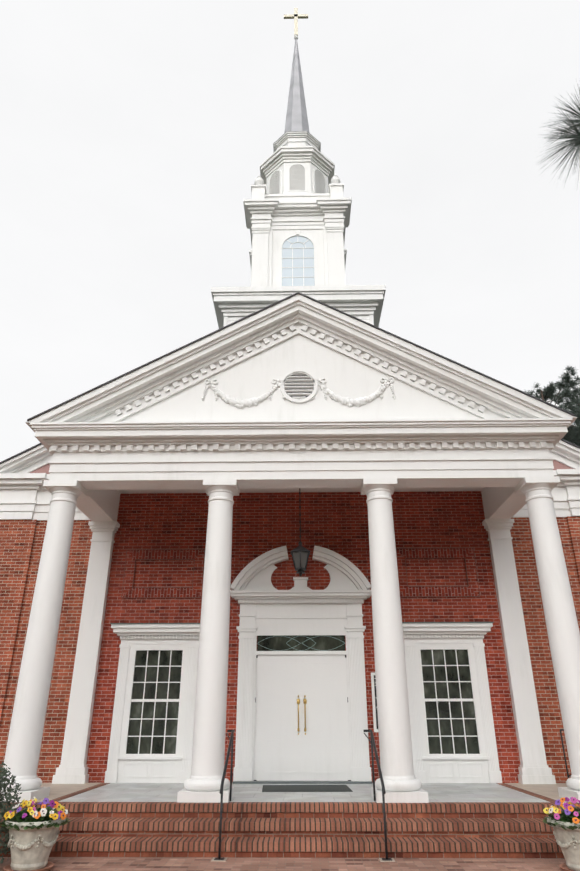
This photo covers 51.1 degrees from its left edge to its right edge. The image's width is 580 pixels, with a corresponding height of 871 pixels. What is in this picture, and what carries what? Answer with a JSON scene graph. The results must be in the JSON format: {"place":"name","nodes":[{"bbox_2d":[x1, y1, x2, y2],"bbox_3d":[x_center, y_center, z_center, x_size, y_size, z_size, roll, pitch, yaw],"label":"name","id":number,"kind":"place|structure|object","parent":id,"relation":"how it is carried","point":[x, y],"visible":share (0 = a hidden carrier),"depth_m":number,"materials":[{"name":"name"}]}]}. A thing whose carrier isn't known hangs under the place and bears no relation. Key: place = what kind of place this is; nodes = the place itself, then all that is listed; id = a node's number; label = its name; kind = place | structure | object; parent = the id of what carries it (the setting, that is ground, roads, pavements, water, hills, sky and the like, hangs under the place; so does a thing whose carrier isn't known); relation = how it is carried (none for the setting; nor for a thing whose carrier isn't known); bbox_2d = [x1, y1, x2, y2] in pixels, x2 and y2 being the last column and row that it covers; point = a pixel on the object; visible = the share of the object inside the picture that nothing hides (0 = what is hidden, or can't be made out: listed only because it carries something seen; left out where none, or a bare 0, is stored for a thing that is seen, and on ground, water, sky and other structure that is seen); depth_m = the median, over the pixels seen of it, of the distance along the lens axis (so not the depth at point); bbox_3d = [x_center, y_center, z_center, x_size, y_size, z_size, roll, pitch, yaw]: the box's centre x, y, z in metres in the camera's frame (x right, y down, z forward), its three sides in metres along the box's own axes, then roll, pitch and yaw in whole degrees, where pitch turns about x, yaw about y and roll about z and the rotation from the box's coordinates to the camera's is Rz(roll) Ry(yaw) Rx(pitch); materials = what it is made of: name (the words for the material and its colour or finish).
{"place":"outdoors","nodes":[
{"label":"outdoors","id":0,"kind":"place"},
{"bbox_2d":[110,623,199,623],"bbox_3d":[-2.646,3.859,12.387,1.980,0.020,0.290,0,-25,1],"label":"flashing window","id":1,"kind":"structure","parent":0,"point":[154,623],"depth_m":12.26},
{"bbox_2d":[0,857,565,870],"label":"brick pavement","id":2,"kind":"structure","parent":0,"point":[259,864],"depth_m":7.36,"materials":[{"name":"brick"}]},
{"bbox_2d":[0,762,21,862],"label":"shrub","id":3,"kind":"object","parent":2,"relation":"on","point":[8,795],"depth_m":7.40,"materials":[{"name":"green plant"}]},
{"bbox_2d":[3,861,53,870],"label":"planter base","id":4,"kind":"object","parent":2,"relation":"on","point":[49,866],"visible":0.42,"depth_m":7.08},
{"bbox_2d":[5,818,65,870],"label":"planter urn","id":5,"kind":"object","parent":2,"relation":"on","point":[30,848],"visible":0.92,"depth_m":7.03,"materials":[{"name":"beige stone"}]},
{"bbox_2d":[4,800,64,819],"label":"flowers","id":6,"kind":"object","parent":5,"relation":"in","point":[31,808],"visible":0.69,"depth_m":7.18,"materials":[{"name":"yellow plant"}]},
{"bbox_2d":[10,798,59,819],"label":"flowers","id":7,"kind":"object","parent":5,"relation":"in","point":[44,802],"visible":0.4,"depth_m":7.32,"materials":[{"name":"purple plant"}]},
{"bbox_2d":[0,806,70,830],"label":"planter leaves","id":8,"kind":"object","parent":5,"relation":"in","point":[18,818],"visible":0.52,"depth_m":7.16,"materials":[{"name":"green plant"}]},
{"bbox_2d":[6,798,65,816],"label":"flower centers","id":9,"kind":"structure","parent":5,"relation":"in","point":[42,810],"depth_m":7.22,"materials":[{"name":"orange plant"}]},
{"bbox_2d":[8,798,63,818],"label":"flowers","id":10,"kind":"object","parent":5,"relation":"in","point":[35,799],"visible":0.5,"depth_m":7.37,"materials":[{"name":"yellow plant"}]},
{"bbox_2d":[9,800,62,817],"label":"flowers","id":11,"kind":"object","parent":5,"relation":"in","point":[51,804],"visible":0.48,"depth_m":7.31,"materials":[{"name":"purple plant"}]},
{"bbox_2d":[14,799,65,819],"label":"flowers","id":12,"kind":"object","parent":5,"relation":"in","point":[55,806],"visible":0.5,"depth_m":7.25,"materials":[{"name":"orange plant"}]},
{"bbox_2d":[12,797,67,816],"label":"flowers","id":13,"kind":"object","parent":5,"relation":"in","point":[44,811],"visible":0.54,"depth_m":7.17,"materials":[{"name":"white plant"}]},
{"bbox_2d":[0,812,564,858],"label":"brick steps","id":14,"kind":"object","parent":2,"relation":"on","point":[229,854],"visible":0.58,"depth_m":8.10,"materials":[{"name":"red brick"}]},
{"bbox_2d":[0,802,579,851],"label":"brick steps","id":15,"kind":"structure","parent":14,"relation":"on","point":[359,844],"depth_m":8.12,"materials":[{"name":"red brick"}]},
{"bbox_2d":[58,783,547,801],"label":"porch floor","id":16,"kind":"structure","parent":14,"relation":"on","point":[168,792],"depth_m":9.59,"materials":[{"name":"grey concrete"}]},
{"bbox_2d":[0,476,579,802],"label":"portico columns","id":17,"kind":"structure","parent":16,"relation":"on","point":[202,784],"depth_m":9.79,"materials":[{"name":"white paint"}]},
{"bbox_2d":[30,418,572,520],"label":"portico entablature","id":18,"kind":"structure","parent":17,"relation":"on","point":[495,461],"depth_m":11.03,"materials":[{"name":"white wood"}]},
{"bbox_2d":[25,294,576,431],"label":"pediment","id":19,"kind":"structure","parent":18,"relation":"on","point":[253,356],"depth_m":11.63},
{"bbox_2d":[201,377,394,408],"bbox_3d":[0.156,-0.819,11.624,3.707,0.648,0.097,0,-25,1],"label":"garland ornament","id":20,"kind":"object","parent":19,"relation":"attached to","point":[254,401],"visible":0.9,"depth_m":11.57,"materials":[{"name":"white paint"}]},
{"bbox_2d":[280,369,317,402],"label":"pediment vent louvres","id":21,"kind":"object","parent":19,"relation":"attached to","point":[304,398],"visible":1,"depth_m":11.67,"materials":[{"name":"white paint"}]},
{"bbox_2d":[284,375,313,396],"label":"vent louvers","id":22,"kind":"object","parent":19,"relation":"attached to","point":[298,385],"depth_m":11.70,"materials":[{"name":"black"}]},
{"bbox_2d":[27,292,575,420],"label":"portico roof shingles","id":23,"kind":"object","parent":19,"relation":"on","point":[271,305],"visible":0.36,"depth_m":11.52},
{"bbox_2d":[291,488,309,575],"bbox_3d":[0.201,1.671,12.018,0.376,2.229,0.434,0,-25,1],"label":"porch lantern","id":24,"kind":"object","parent":23,"relation":"hanging from","point":[300,570],"depth_m":11.59,"materials":[{"name":"black metal"}]},
{"bbox_2d":[232,781,371,783],"bbox_3d":[0.227,6.402,11.191,2.560,0.035,0.220,0,-25,1],"label":"door threshold","id":25,"kind":"object","parent":16,"relation":"on","point":[301,782],"depth_m":11.10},
{"bbox_2d":[49,783,555,801],"bbox_3d":[0.204,5.901,10.002,7.440,0.063,2.800,0,-25,1],"label":"brick porch edging","id":26,"kind":"object","parent":16,"relation":"on","point":[502,784],"visible":0.29,"depth_m":9.80,"materials":[{"name":"red brick"}]},
{"bbox_2d":[37,783,570,801],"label":"porch stone ends","id":27,"kind":"object","parent":16,"relation":"on","point":[545,790],"visible":0.36,"depth_m":10.42,"materials":[{"name":"grey stone"}]},
{"bbox_2d":[262,785,352,791],"bbox_3d":[0.271,6.012,10.335,1.480,0.013,1.000,0,-25,-1],"label":"door mat","id":28,"kind":"object","parent":16,"relation":"on","point":[305,788],"depth_m":10.24,"materials":[{"name":"black rubber"}]},
{"bbox_2d":[211,857,394,861],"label":"handrail bases","id":29,"kind":"object","parent":2,"relation":"on","point":[380,859],"visible":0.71,"depth_m":7.54,"materials":[{"name":"beige metal"}]},
{"bbox_2d":[214,729,570,860],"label":"handrails","id":30,"kind":"object","parent":2,"relation":"on","point":[372,742],"visible":0.83,"depth_m":8.41,"materials":[{"name":"black metal"}]},
{"bbox_2d":[547,816,579,870],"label":"planter urn","id":31,"kind":"object","parent":2,"relation":"on","point":[568,841],"visible":0.88,"depth_m":6.99,"materials":[{"name":"beige stone"}]},
{"bbox_2d":[543,808,558,814],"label":"flowers","id":32,"kind":"object","parent":31,"relation":"in","point":[547,812],"visible":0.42,"depth_m":7.31,"materials":[{"name":"yellow plant"}]},
{"bbox_2d":[547,802,572,810],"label":"flowers","id":33,"kind":"object","parent":31,"relation":"in","point":[570,803],"visible":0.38,"depth_m":7.32,"materials":[{"name":"yellow plant"}]},
{"bbox_2d":[542,805,579,829],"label":"plant leaves","id":34,"kind":"object","parent":31,"relation":"in","point":[564,817],"visible":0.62,"depth_m":7.13,"materials":[{"name":"green plant"}]},
{"bbox_2d":[546,798,578,820],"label":"flower centers","id":35,"kind":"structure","parent":31,"relation":"in","point":[564,807],"depth_m":7.25,"materials":[{"name":"plant"}]},
{"bbox_2d":[555,797,574,814],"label":"flowers","id":36,"kind":"object","parent":31,"relation":"in","point":[565,810],"visible":0.31,"depth_m":7.19,"materials":[{"name":"purple plant"}]},
{"bbox_2d":[554,797,579,819],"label":"flowers","id":37,"kind":"object","parent":31,"relation":"in","point":[572,801],"visible":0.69,"depth_m":7.11,"materials":[{"name":"pink plant"}]},
{"bbox_2d":[558,798,579,823],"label":"flowers","id":38,"kind":"object","parent":31,"relation":"in","point":[571,810],"visible":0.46,"depth_m":7.13,"materials":[{"name":"orange plant"}]},
{"bbox_2d":[563,797,579,808],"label":"flowers","id":39,"kind":"object","parent":31,"relation":"in","point":[567,804],"visible":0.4,"depth_m":7.17,"materials":[{"name":"pink"}]},
{"bbox_2d":[559,863,574,870],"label":"planter base","id":40,"kind":"object","parent":2,"relation":"on","point":[563,866],"visible":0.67,"depth_m":7.09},
{"bbox_2d":[0,516,579,782],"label":"nave brick walls","id":41,"kind":"structure","parent":0,"point":[21,543],"depth_m":12.71,"materials":[{"name":"red brick"}]},
{"bbox_2d":[104,624,199,782],"bbox_3d":[-2.644,5.151,11.799,1.940,2.820,0.270,0,-25,1],"label":"window frame","id":42,"kind":"object","parent":41,"relation":"attached to","point":[149,768],"visible":0.9,"depth_m":11.88,"materials":[{"name":"white wood"}]},
{"bbox_2d":[126,650,182,753],"bbox_3d":[-2.642,5.206,11.916,0.950,1.860,0.012,0,-25,1],"label":"window glass","id":43,"kind":"object","parent":42,"relation":"in","point":[148,709],"visible":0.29,"depth_m":11.88,"materials":[{"name":"black glass"}]},
{"bbox_2d":[107,647,198,770],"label":"window pilasters","id":44,"kind":"object","parent":41,"relation":"attached to","point":[115,737],"depth_m":11.79,"materials":[{"name":"white wood"}]},
{"bbox_2d":[0,440,579,783],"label":"pilasters","id":45,"kind":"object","parent":41,"relation":"attached to","point":[25,493],"depth_m":12.50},
{"bbox_2d":[0,439,579,463],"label":"nave roof shingles","id":46,"kind":"object","parent":45,"relation":"on","point":[28,449],"depth_m":13.81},
{"bbox_2d":[211,34,385,328],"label":"white steeple stages","id":47,"kind":"object","parent":45,"relation":"on","point":[297,188],"visible":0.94,"depth_m":20.50,"materials":[{"name":"white wood"}]},
{"bbox_2d":[273,38,320,151],"bbox_3d":[0.283,-10.564,23.806,5.200,15.850,5.200,0,-25,1],"label":"spire","id":48,"kind":"object","parent":47,"relation":"on","point":[296,118],"visible":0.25,"depth_m":24.85,"materials":[{"name":"grey metal"}]},
{"bbox_2d":[284,8,307,36],"bbox_3d":[0.275,-18.829,27.637,1.120,1.970,0.100,0,-25,1],"label":"cross","id":49,"kind":"object","parent":48,"relation":"on","point":[295,16],"visible":0.96,"depth_m":27.76,"materials":[{"name":"metal"}]},
{"bbox_2d":[282,236,314,285],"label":"arched window","id":50,"kind":"structure","parent":47,"relation":"in","point":[298,259],"depth_m":20.00,"materials":[{"name":"glass"}]},
{"bbox_2d":[122,549,478,596],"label":"brick panel stretchers","id":51,"kind":"object","parent":45,"relation":"attached to","point":[128,582],"visible":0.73,"depth_m":12.89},
{"bbox_2d":[121,548,479,597],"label":"brick panel joints","id":52,"kind":"object","parent":45,"relation":"attached to","point":[203,574],"visible":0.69,"depth_m":12.84,"materials":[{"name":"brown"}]},
{"bbox_2d":[30,460,572,473],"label":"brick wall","id":53,"kind":"structure","parent":45,"relation":"on","point":[45,468],"depth_m":13.99,"materials":[{"name":"paint"}]},
{"bbox_2d":[230,546,371,780],"bbox_3d":[0.224,4.401,12.080,2.960,4.412,0.330,0,-25,1],"label":"door surround and leaves","id":54,"kind":"object","parent":41,"relation":"attached to","point":[283,750],"visible":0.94,"depth_m":12.07,"materials":[{"name":"white wood"}]},
{"bbox_2d":[257,635,344,650],"bbox_3d":[0.227,4.218,12.314,1.780,0.300,0.020,0,-25,1],"label":"transom window","id":55,"kind":"structure","parent":54,"relation":"in","point":[325,642],"depth_m":12.30,"materials":[{"name":"black glass"}]},
{"bbox_2d":[257,636,344,650],"bbox_3d":[0.226,4.213,12.301,1.784,0.288,0.009,0,-25,1],"label":"transom tracery","id":56,"kind":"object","parent":55,"relation":"attached to","point":[300,643],"depth_m":12.29,"materials":[{"name":"grey metal"}]},
{"bbox_2d":[297,695,306,734],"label":"door handles","id":57,"kind":"object","parent":54,"relation":"attached to","point":[298,703],"depth_m":11.73,"materials":[{"name":"gold metal"}]},
{"bbox_2d":[235,638,369,766],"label":"door pilaster shafts","id":58,"kind":"object","parent":54,"relation":"attached to","point":[359,725],"depth_m":11.78,"materials":[{"name":"white wood"}]},
{"bbox_2d":[371,673,378,731],"bbox_3d":[1.927,5.188,11.818,0.640,1.060,0.045,0,-25,1],"label":"notice board frame","id":59,"kind":"object","parent":41,"relation":"attached to","point":[373,702],"visible":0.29,"depth_m":11.80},
{"bbox_2d":[374,675,377,728],"bbox_3d":[1.927,5.178,11.795,0.540,0.960,0.005,0,-25,1],"label":"wall sign","id":60,"kind":"object","parent":59,"relation":"in","point":[376,702],"visible":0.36,"depth_m":11.79,"materials":[{"name":"grey metal"}]},
{"bbox_2d":[402,623,501,782],"bbox_3d":[3.095,5.104,11.710,1.940,2.820,0.270,0,-25,1],"label":"window frame","id":61,"kind":"object","parent":41,"relation":"attached to","point":[454,767],"visible":0.94,"depth_m":11.79,"materials":[{"name":"white wood"}]},
{"bbox_2d":[421,650,479,753],"bbox_3d":[3.097,5.158,11.827,0.950,1.860,0.012,0,-25,1],"label":"window glass","id":62,"kind":"object","parent":61,"relation":"in","point":[455,708],"visible":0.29,"depth_m":11.79,"materials":[{"name":"black glass"}]},
{"bbox_2d":[404,647,499,770],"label":"window pilasters","id":63,"kind":"object","parent":61,"relation":"attached to","point":[488,725],"depth_m":11.69,"materials":[{"name":"white wood"}]},
{"bbox_2d":[0,0,579,461],"label":"sky","id":64,"kind":"structure","parent":0,"point":[135,135],"materials":[{"name":"white"}]},
{"bbox_2d":[228,315,369,324],"bbox_3d":[0.293,-0.630,19.201,4.400,4.550,4.400,0,-25,1],"label":"clapboard steeple base","id":65,"kind":"object","parent":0,"point":[365,318],"depth_m":18.10,"materials":[{"name":"white wood"}]},
{"bbox_2d":[117,491,484,519],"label":"nave wall","id":66,"kind":"structure","parent":0,"point":[286,505],"depth_m":13.55,"materials":[{"name":"red brick"}]},
{"bbox_2d":[402,622,493,622],"bbox_3d":[3.093,3.812,12.298,1.980,0.020,0.290,0,-25,1],"label":"flashing window","id":67,"kind":"structure","parent":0,"point":[447,622],"depth_m":12.16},
{"bbox_2d":[525,366,579,443],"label":"pine","id":68,"kind":"object","parent":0,"point":[552,391],"depth_m":47.93,"materials":[{"name":"green plant"}]},
{"bbox_2d":[535,84,579,188],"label":"pine bough","id":69,"kind":"object","parent":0,"point":[574,126],"visible":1,"depth_m":7.59,"materials":[{"name":"green plant"}]},
{"bbox_2d":[557,375,579,445],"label":"pine","id":70,"kind":"object","parent":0,"point":[574,399],"depth_m":38.69,"materials":[{"name":"green plant"}]},
{"bbox_2d":[558,385,579,445],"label":"pine","id":71,"kind":"object","parent":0,"point":[573,411],"depth_m":43.61,"materials":[{"name":"green plant"}]}
]}

